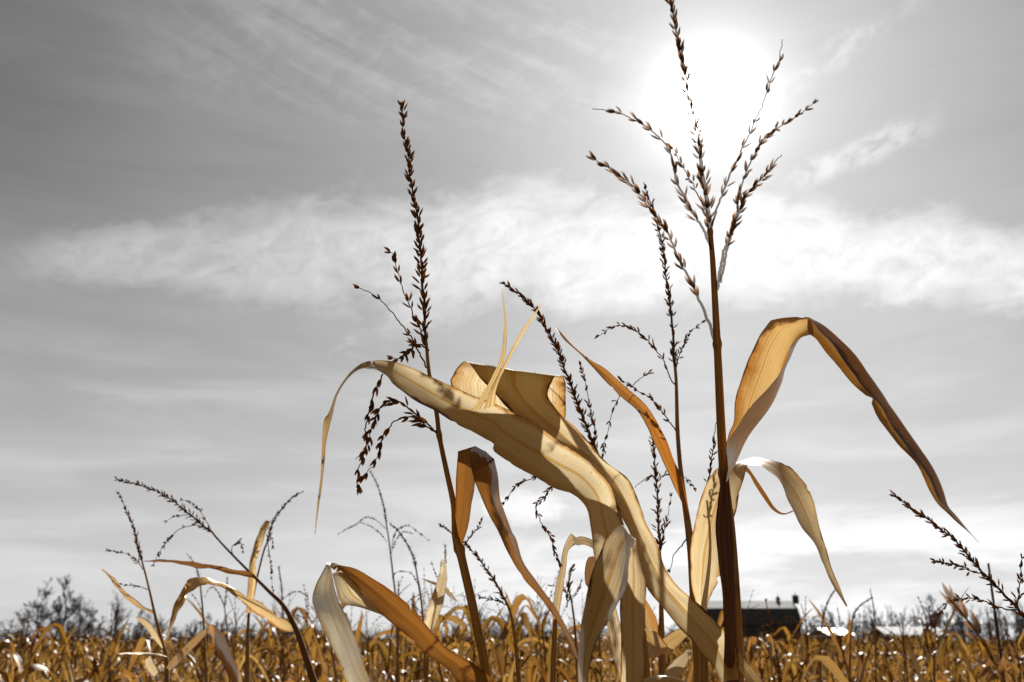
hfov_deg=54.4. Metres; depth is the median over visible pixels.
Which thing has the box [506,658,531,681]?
corn plant
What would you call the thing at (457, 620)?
corn plant
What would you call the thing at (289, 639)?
corn plant
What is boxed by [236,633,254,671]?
corn plant
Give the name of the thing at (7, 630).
bare tree
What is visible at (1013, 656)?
corn plant
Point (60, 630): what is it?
corn plant
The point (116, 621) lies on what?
bare tree
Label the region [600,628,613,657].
corn plant
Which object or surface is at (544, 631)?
bare tree
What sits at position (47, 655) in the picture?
corn plant
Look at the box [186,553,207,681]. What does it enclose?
corn plant
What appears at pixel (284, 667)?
corn plant
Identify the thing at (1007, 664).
corn plant
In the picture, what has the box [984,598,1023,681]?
corn plant
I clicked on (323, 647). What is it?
corn plant
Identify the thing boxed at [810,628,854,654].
shed
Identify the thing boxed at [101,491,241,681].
corn plant
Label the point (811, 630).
bare tree
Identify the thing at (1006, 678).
corn plant
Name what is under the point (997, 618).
bare tree
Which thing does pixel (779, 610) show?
barn
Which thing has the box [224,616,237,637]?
bare tree
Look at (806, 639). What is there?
corn plant
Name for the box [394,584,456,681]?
corn plant
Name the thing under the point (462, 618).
corn plant
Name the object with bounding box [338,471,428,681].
corn plant
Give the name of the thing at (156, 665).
corn plant
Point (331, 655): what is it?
corn plant
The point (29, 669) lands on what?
corn plant
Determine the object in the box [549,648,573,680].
corn plant
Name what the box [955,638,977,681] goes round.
corn plant
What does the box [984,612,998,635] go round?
bare tree
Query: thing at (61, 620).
bare tree
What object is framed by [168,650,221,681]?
corn plant
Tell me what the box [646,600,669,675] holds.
corn plant
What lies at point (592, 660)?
corn plant
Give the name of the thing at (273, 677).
corn plant
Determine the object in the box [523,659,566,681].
corn plant
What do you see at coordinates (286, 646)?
corn plant
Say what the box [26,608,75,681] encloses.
corn plant
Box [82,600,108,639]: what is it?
bare tree
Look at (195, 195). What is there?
sky
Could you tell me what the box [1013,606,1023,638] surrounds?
bare tree
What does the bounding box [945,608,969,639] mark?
bare tree
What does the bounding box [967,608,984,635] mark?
bare tree
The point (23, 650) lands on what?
corn plant
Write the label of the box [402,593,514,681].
corn plant
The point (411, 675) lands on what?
corn plant
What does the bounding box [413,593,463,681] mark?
corn plant
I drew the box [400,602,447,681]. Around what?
corn plant
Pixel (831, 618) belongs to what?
bare tree
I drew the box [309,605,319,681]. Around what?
corn plant
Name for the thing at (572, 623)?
corn plant
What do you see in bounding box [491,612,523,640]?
bare tree
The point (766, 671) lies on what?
corn plant
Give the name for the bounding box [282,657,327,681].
corn plant
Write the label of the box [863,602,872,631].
bare tree
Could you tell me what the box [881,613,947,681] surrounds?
corn plant
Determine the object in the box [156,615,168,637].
bare tree
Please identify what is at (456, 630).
corn plant
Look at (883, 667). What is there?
corn field
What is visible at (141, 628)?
bare tree
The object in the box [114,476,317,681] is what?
corn plant
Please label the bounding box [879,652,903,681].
corn plant
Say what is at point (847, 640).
corn plant
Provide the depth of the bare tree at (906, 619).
217.01 m
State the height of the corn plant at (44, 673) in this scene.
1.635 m
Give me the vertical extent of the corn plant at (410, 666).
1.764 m
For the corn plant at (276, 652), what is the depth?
7.85 m
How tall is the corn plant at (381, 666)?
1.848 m
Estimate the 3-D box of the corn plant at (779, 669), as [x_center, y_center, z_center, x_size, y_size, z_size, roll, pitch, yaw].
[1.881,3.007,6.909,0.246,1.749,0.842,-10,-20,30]
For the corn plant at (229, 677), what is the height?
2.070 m
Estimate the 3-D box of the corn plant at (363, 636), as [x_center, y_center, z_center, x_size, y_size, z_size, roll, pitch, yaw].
[-1.161,3.131,7.942,0.800,2.110,0.505,6,-18,-18]
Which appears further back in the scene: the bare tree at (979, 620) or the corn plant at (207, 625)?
the bare tree at (979, 620)
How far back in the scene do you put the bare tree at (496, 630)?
107.02 m
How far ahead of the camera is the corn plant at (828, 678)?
6.85 m
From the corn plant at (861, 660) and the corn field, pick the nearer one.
the corn plant at (861, 660)
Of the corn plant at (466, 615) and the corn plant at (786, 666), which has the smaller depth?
the corn plant at (786, 666)
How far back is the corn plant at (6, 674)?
5.71 m
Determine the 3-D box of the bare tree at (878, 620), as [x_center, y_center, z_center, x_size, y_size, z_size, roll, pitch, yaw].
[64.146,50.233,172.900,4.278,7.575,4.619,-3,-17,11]
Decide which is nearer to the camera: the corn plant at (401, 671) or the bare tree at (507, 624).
the corn plant at (401, 671)
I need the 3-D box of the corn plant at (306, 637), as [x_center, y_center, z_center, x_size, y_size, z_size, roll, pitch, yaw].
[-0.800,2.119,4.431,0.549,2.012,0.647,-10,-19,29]
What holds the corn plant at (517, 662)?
on the ground
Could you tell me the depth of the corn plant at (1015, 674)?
7.02 m
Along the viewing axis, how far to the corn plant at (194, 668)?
5.79 m
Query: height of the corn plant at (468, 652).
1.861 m
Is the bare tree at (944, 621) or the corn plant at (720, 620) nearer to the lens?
the corn plant at (720, 620)
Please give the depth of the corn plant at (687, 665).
6.46 m
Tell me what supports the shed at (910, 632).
on the ground
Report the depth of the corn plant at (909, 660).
8.36 m
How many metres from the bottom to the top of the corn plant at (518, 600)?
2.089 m
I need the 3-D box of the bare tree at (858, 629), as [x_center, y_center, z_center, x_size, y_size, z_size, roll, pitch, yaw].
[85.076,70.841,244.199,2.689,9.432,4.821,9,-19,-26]
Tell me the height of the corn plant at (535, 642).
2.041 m
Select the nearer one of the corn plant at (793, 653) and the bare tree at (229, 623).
the corn plant at (793, 653)
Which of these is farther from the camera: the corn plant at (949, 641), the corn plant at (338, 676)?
the corn plant at (949, 641)
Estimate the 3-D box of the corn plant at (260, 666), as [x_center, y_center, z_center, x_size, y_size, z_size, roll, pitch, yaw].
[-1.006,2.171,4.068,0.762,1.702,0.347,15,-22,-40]
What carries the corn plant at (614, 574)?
on the ground
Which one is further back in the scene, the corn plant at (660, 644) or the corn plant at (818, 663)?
the corn plant at (818, 663)
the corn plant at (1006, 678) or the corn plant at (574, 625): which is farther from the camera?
the corn plant at (1006, 678)
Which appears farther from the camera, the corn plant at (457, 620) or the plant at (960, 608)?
the corn plant at (457, 620)
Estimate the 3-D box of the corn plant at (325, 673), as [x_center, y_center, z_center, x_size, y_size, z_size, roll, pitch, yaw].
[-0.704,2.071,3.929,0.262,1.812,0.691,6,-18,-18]
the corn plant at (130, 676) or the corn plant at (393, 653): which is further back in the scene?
the corn plant at (393, 653)
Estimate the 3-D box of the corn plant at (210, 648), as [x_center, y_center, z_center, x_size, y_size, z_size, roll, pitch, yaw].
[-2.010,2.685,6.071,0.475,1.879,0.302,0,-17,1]
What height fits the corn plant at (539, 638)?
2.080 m
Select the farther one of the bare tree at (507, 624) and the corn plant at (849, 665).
the bare tree at (507, 624)
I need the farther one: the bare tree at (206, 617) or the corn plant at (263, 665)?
the bare tree at (206, 617)
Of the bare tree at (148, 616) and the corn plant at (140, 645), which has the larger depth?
the bare tree at (148, 616)
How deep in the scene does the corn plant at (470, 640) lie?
6.55 m
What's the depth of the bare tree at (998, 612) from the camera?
238.08 m
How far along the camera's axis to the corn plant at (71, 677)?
4.38 m
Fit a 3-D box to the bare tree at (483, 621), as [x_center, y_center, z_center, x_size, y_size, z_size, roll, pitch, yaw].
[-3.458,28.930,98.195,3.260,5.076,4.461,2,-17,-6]
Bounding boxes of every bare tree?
[0,608,32,640]
[4,576,63,636]
[44,593,95,640]
[45,574,94,636]
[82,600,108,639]
[108,591,134,637]
[129,609,148,638]
[131,613,159,636]
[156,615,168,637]
[174,622,195,637]
[196,612,220,634]
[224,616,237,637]
[468,608,492,635]
[481,615,499,640]
[485,618,505,635]
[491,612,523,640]
[497,611,527,638]
[528,615,545,637]
[545,614,552,635]
[804,611,814,632]
[809,608,821,632]
[818,604,831,627]
[823,606,835,627]
[846,610,864,637]
[852,611,866,638]
[853,605,869,634]
[859,614,868,636]
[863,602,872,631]
[869,608,886,629]
[885,606,893,625]
[888,605,902,626]
[898,609,912,626]
[910,609,919,626]
[913,605,926,626]
[916,594,946,635]
[936,606,954,632]
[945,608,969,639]
[953,614,969,636]
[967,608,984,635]
[981,608,994,637]
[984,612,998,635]
[989,600,1002,634]
[992,601,1007,637]
[998,614,1013,639]
[999,610,1011,637]
[1008,602,1023,637]
[1009,606,1017,637]
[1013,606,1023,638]
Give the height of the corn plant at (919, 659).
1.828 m
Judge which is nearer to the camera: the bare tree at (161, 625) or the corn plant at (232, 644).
the corn plant at (232, 644)
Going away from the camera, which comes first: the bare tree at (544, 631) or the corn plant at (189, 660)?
the corn plant at (189, 660)
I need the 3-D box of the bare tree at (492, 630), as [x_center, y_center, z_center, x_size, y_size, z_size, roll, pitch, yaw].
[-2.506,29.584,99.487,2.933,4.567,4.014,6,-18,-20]
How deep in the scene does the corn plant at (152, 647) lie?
7.48 m
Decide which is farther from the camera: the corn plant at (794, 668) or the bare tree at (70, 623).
the bare tree at (70, 623)
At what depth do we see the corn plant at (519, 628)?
6.71 m
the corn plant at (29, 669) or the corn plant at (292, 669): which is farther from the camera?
the corn plant at (292, 669)
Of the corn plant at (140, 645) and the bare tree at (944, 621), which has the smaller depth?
the corn plant at (140, 645)
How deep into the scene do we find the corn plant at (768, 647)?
4.78 m
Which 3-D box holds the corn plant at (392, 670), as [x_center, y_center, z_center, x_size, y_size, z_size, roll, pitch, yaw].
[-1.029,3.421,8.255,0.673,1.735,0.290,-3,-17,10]
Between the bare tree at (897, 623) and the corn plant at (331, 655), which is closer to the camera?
the corn plant at (331, 655)
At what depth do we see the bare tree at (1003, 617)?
220.11 m
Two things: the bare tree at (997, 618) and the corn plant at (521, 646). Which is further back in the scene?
the bare tree at (997, 618)
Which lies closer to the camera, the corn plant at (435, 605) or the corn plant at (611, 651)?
the corn plant at (435, 605)
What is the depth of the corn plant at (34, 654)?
5.66 m
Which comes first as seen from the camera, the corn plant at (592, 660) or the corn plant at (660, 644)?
the corn plant at (660, 644)
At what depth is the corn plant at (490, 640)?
7.71 m
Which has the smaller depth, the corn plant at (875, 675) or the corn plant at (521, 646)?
the corn plant at (875, 675)
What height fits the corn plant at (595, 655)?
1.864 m
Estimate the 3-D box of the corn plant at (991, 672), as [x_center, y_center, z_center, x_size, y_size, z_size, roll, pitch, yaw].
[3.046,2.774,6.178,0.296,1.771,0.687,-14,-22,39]
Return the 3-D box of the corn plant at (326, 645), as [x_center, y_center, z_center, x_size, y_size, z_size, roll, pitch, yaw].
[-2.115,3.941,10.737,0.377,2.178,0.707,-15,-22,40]
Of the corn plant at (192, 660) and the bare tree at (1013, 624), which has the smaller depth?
the corn plant at (192, 660)
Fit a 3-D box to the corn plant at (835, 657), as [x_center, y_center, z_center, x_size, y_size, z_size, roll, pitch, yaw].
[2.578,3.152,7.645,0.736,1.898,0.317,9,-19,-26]
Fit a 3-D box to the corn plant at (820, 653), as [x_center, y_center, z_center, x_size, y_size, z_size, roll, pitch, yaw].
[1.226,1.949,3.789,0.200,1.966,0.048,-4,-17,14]
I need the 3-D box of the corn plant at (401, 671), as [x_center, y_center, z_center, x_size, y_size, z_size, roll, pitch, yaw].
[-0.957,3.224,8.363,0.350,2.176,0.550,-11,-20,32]
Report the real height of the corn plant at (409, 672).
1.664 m
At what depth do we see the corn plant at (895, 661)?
5.60 m
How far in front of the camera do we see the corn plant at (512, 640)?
5.90 m
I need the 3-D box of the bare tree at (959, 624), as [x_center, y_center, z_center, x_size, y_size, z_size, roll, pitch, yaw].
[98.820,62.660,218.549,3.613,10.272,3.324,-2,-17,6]
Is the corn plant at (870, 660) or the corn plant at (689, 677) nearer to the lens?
the corn plant at (689, 677)
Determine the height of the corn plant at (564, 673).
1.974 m
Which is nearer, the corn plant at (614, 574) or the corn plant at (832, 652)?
the corn plant at (614, 574)
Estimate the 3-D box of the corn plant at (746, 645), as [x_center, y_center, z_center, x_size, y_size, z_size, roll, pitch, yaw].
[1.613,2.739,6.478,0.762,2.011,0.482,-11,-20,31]
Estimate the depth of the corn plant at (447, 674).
7.86 m
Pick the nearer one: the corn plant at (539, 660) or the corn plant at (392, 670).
the corn plant at (539, 660)
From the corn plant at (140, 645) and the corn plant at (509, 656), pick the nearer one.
the corn plant at (140, 645)
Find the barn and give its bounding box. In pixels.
[686,594,802,639]
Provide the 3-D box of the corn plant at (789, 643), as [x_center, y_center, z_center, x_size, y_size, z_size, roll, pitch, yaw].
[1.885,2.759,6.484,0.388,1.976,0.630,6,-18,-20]
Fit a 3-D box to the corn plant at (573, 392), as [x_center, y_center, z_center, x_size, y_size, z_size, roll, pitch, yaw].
[0.127,1.077,1.688,0.385,2.417,0.132,7,-18,-23]
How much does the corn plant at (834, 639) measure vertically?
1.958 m
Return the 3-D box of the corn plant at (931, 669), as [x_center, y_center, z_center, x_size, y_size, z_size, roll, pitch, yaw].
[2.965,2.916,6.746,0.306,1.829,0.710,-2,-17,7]
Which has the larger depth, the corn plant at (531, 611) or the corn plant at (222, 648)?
the corn plant at (531, 611)
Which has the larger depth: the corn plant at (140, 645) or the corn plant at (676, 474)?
the corn plant at (140, 645)
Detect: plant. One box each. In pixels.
[0,603,70,681]
[0,612,36,681]
[0,613,37,681]
[3,622,54,681]
[5,619,35,679]
[16,613,91,681]
[20,642,41,681]
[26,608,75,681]
[26,643,102,681]
[27,623,84,681]
[37,660,53,681]
[41,666,81,681]
[51,613,104,681]
[58,621,92,681]
[66,656,97,681]
[76,640,129,681]
[84,601,132,681]
[85,616,129,681]
[92,608,150,681]
[92,634,137,681]
[96,628,131,667]
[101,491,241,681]
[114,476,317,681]
[121,624,200,681]
[132,670,145,681]
[136,618,170,681]
[143,636,164,681]
[152,621,216,681]
[156,644,183,681]
[159,663,190,681]
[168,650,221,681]
[179,636,219,680]
[182,620,229,681]
[183,660,222,681]
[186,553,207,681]
[186,598,231,681]
[200,641,225,681]
[204,577,230,681]
[208,595,262,681]
[216,669,251,681]
[222,608,244,654]
[226,656,243,681]
[232,602,288,674]
[233,625,292,681]
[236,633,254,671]
[239,592,309,681]
[239,654,295,681]
[245,491,303,681]
[250,632,300,681]
[251,613,288,681]
[251,638,288,680]
[252,599,307,680]
[255,601,279,681]
[261,675,280,681]
[268,632,319,681]
[272,590,315,680]
[274,616,303,670]
[278,566,307,681]
[282,584,329,681]
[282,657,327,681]
[289,659,320,681]
[301,605,341,681]
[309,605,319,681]
[310,603,346,681]
[311,628,344,681]
[312,100,577,681]
[315,290,684,681]
[318,607,369,681]
[322,640,334,680]
[330,659,341,679]
[333,609,395,675]
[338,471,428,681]
[360,581,446,681]
[364,638,389,681]
[367,657,409,681]
[370,568,468,681]
[370,576,422,681]
[379,593,433,681]
[385,631,410,680]
[389,634,417,679]
[390,523,426,681]
[392,657,418,681]
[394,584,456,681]
[395,649,422,681]
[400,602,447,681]
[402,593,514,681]
[404,659,415,681]
[410,644,435,681]
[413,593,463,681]
[421,543,456,681]
[422,631,478,675]
[429,627,474,681]
[438,517,520,681]
[439,579,503,664]
[439,670,449,677]
[450,0,975,681]
[450,587,464,650]
[450,590,485,661]
[456,614,488,665]
[467,605,492,667]
[476,649,526,672]
[479,592,533,681]
[486,627,521,673]
[487,638,508,677]
[489,631,529,663]
[499,281,650,678]
[499,576,569,681]
[504,590,533,681]
[504,608,537,681]
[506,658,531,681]
[507,571,597,681]
[514,586,566,681]
[518,594,608,681]
[521,633,567,673]
[522,609,560,681]
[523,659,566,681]
[546,618,610,681]
[548,567,581,681]
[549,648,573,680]
[550,534,592,681]
[556,182,705,681]
[559,592,607,651]
[566,602,613,677]
[575,640,618,681]
[593,630,613,681]
[599,658,619,681]
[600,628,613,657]
[635,436,696,678]
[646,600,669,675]
[668,655,693,681]
[675,628,743,681]
[688,637,713,681]
[690,424,846,681]
[690,646,746,681]
[717,590,782,661]
[741,602,768,678]
[746,613,782,681]
[748,614,777,680]
[754,643,794,681]
[757,602,797,679]
[759,599,848,681]
[766,633,797,681]
[768,613,803,681]
[772,608,812,681]
[782,660,810,681]
[785,597,830,681]
[803,628,836,681]
[809,600,873,681]
[809,613,872,681]
[819,588,834,681]
[822,652,835,681]
[830,617,857,681]
[830,623,854,681]
[848,597,872,681]
[853,633,873,669]
[857,652,866,681]
[870,590,876,681]
[877,629,912,681]
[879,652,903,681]
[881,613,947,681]
[882,619,941,681]
[889,490,1023,628]
[890,658,935,681]
[891,654,930,679]
[894,658,946,681]
[904,632,935,681]
[905,587,968,681]
[908,631,968,681]
[917,621,971,681]
[939,563,1005,681]
[954,659,964,681]
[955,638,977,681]
[964,619,996,681]
[969,631,1023,681]
[974,639,1001,681]
[974,648,1004,681]
[977,636,1023,681]
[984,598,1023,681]
[984,652,1023,681]
[1004,643,1020,681]
[1020,655,1023,671]
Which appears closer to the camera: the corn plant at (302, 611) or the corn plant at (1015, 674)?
the corn plant at (1015, 674)
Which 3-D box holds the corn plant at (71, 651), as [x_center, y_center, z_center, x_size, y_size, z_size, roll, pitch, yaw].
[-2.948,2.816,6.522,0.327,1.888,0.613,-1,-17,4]
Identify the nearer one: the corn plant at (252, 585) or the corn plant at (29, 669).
the corn plant at (252, 585)
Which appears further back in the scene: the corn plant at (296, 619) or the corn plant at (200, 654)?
the corn plant at (296, 619)
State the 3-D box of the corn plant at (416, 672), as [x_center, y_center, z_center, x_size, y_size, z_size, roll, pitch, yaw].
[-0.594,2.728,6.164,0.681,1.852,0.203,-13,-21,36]
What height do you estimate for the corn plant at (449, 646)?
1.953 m
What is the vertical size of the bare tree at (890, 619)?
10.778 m
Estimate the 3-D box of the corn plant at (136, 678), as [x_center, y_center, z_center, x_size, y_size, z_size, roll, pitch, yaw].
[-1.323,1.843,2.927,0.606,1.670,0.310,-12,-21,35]
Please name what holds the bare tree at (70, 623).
on the ground
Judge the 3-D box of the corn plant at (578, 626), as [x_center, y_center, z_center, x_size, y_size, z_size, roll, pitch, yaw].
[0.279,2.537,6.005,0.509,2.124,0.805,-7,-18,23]
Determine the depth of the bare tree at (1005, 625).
254.59 m
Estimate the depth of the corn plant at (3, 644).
5.70 m
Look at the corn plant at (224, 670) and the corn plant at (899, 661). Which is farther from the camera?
the corn plant at (224, 670)
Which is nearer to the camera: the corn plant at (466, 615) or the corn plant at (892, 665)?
the corn plant at (466, 615)
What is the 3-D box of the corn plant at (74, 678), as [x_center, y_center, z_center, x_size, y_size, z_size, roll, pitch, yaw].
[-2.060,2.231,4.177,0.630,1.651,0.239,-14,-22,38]
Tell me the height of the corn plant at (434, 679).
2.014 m
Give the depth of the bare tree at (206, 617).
149.56 m
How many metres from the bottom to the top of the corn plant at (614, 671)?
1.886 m
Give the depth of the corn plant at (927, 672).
6.22 m
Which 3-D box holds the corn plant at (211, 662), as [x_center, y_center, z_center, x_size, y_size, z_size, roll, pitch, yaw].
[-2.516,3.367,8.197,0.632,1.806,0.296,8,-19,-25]
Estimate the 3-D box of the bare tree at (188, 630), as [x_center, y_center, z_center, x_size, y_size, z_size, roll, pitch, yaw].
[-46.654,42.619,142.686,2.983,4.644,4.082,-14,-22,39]
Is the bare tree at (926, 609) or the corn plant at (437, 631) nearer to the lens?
the corn plant at (437, 631)
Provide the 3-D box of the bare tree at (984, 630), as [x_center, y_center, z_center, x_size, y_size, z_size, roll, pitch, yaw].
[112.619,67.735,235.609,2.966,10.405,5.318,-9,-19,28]
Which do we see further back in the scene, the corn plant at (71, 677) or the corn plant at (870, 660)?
the corn plant at (870, 660)
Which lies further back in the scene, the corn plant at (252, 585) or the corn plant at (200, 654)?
the corn plant at (200, 654)
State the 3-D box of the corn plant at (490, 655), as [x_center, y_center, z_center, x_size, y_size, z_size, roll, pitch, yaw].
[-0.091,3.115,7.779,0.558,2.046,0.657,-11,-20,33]
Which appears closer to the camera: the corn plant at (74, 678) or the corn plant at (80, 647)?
the corn plant at (74, 678)
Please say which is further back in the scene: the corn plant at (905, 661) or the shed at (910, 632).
the shed at (910, 632)
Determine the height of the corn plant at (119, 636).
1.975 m
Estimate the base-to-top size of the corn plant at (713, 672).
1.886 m
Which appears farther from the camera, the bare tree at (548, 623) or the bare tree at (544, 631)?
the bare tree at (548, 623)
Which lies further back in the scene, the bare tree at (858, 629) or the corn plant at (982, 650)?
the bare tree at (858, 629)
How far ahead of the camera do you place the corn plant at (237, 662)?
6.23 m
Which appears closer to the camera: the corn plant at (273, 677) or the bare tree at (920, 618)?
the corn plant at (273, 677)
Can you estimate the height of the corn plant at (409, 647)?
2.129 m
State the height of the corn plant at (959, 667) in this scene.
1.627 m
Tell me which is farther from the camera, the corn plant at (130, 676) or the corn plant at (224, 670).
the corn plant at (224, 670)
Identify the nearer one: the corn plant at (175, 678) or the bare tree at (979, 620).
the corn plant at (175, 678)
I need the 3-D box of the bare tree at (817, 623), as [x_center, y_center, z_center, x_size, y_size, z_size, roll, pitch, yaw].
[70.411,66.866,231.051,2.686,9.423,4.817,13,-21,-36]
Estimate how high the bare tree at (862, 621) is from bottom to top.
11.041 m
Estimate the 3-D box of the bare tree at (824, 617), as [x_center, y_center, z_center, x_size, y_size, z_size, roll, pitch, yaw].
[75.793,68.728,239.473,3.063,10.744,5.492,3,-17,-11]
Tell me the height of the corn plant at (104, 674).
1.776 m
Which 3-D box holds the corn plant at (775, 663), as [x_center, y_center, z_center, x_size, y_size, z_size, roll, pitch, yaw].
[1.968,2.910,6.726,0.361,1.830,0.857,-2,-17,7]
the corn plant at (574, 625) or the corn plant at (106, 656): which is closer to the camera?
the corn plant at (574, 625)
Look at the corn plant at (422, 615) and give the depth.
3.49 m
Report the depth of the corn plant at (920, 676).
3.85 m
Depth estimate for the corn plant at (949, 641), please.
8.20 m
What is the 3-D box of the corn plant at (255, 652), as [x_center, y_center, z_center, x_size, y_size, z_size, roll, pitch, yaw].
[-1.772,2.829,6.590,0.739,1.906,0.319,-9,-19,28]
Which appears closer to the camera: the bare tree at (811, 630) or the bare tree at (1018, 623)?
the bare tree at (1018, 623)
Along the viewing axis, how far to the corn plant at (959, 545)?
1.83 m
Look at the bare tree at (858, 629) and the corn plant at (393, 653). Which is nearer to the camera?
the corn plant at (393, 653)
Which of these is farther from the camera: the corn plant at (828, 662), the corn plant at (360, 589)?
the corn plant at (828, 662)
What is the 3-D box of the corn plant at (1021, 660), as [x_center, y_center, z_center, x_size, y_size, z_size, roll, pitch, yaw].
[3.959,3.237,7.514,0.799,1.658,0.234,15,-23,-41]
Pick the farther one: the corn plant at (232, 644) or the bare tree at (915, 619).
the bare tree at (915, 619)
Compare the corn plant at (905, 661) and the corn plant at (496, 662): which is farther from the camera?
the corn plant at (496, 662)
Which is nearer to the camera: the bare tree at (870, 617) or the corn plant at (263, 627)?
the corn plant at (263, 627)
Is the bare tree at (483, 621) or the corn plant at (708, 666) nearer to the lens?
the corn plant at (708, 666)
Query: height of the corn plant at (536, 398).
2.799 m
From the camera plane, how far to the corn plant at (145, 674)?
7.92 m
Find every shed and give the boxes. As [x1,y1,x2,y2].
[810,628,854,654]
[867,627,948,648]
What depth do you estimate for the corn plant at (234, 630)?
7.21 m
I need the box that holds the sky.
[0,0,1023,641]
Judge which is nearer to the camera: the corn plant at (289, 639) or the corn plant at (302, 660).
the corn plant at (302, 660)
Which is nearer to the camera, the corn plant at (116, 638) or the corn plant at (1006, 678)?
the corn plant at (1006, 678)
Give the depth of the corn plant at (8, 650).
6.67 m
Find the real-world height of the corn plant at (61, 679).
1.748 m
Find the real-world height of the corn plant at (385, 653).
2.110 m
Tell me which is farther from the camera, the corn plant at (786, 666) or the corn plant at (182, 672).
the corn plant at (182, 672)
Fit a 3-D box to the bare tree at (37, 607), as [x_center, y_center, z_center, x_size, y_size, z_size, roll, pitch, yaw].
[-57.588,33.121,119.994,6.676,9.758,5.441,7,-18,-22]
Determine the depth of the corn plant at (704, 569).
1.52 m
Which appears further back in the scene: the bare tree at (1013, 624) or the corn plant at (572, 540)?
the bare tree at (1013, 624)
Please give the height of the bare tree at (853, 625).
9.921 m
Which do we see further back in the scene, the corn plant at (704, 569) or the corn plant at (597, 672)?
the corn plant at (597, 672)
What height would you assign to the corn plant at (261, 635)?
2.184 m
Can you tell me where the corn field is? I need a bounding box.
[0,614,1023,681]
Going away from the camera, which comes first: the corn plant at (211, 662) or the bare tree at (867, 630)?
the corn plant at (211, 662)
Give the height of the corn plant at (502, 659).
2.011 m
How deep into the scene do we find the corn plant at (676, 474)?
1.94 m
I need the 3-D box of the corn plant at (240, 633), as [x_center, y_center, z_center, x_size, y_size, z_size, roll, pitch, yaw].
[-2.643,3.833,10.350,0.518,2.160,0.819,-13,-21,36]
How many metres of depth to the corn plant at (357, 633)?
6.61 m
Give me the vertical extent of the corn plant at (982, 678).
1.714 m

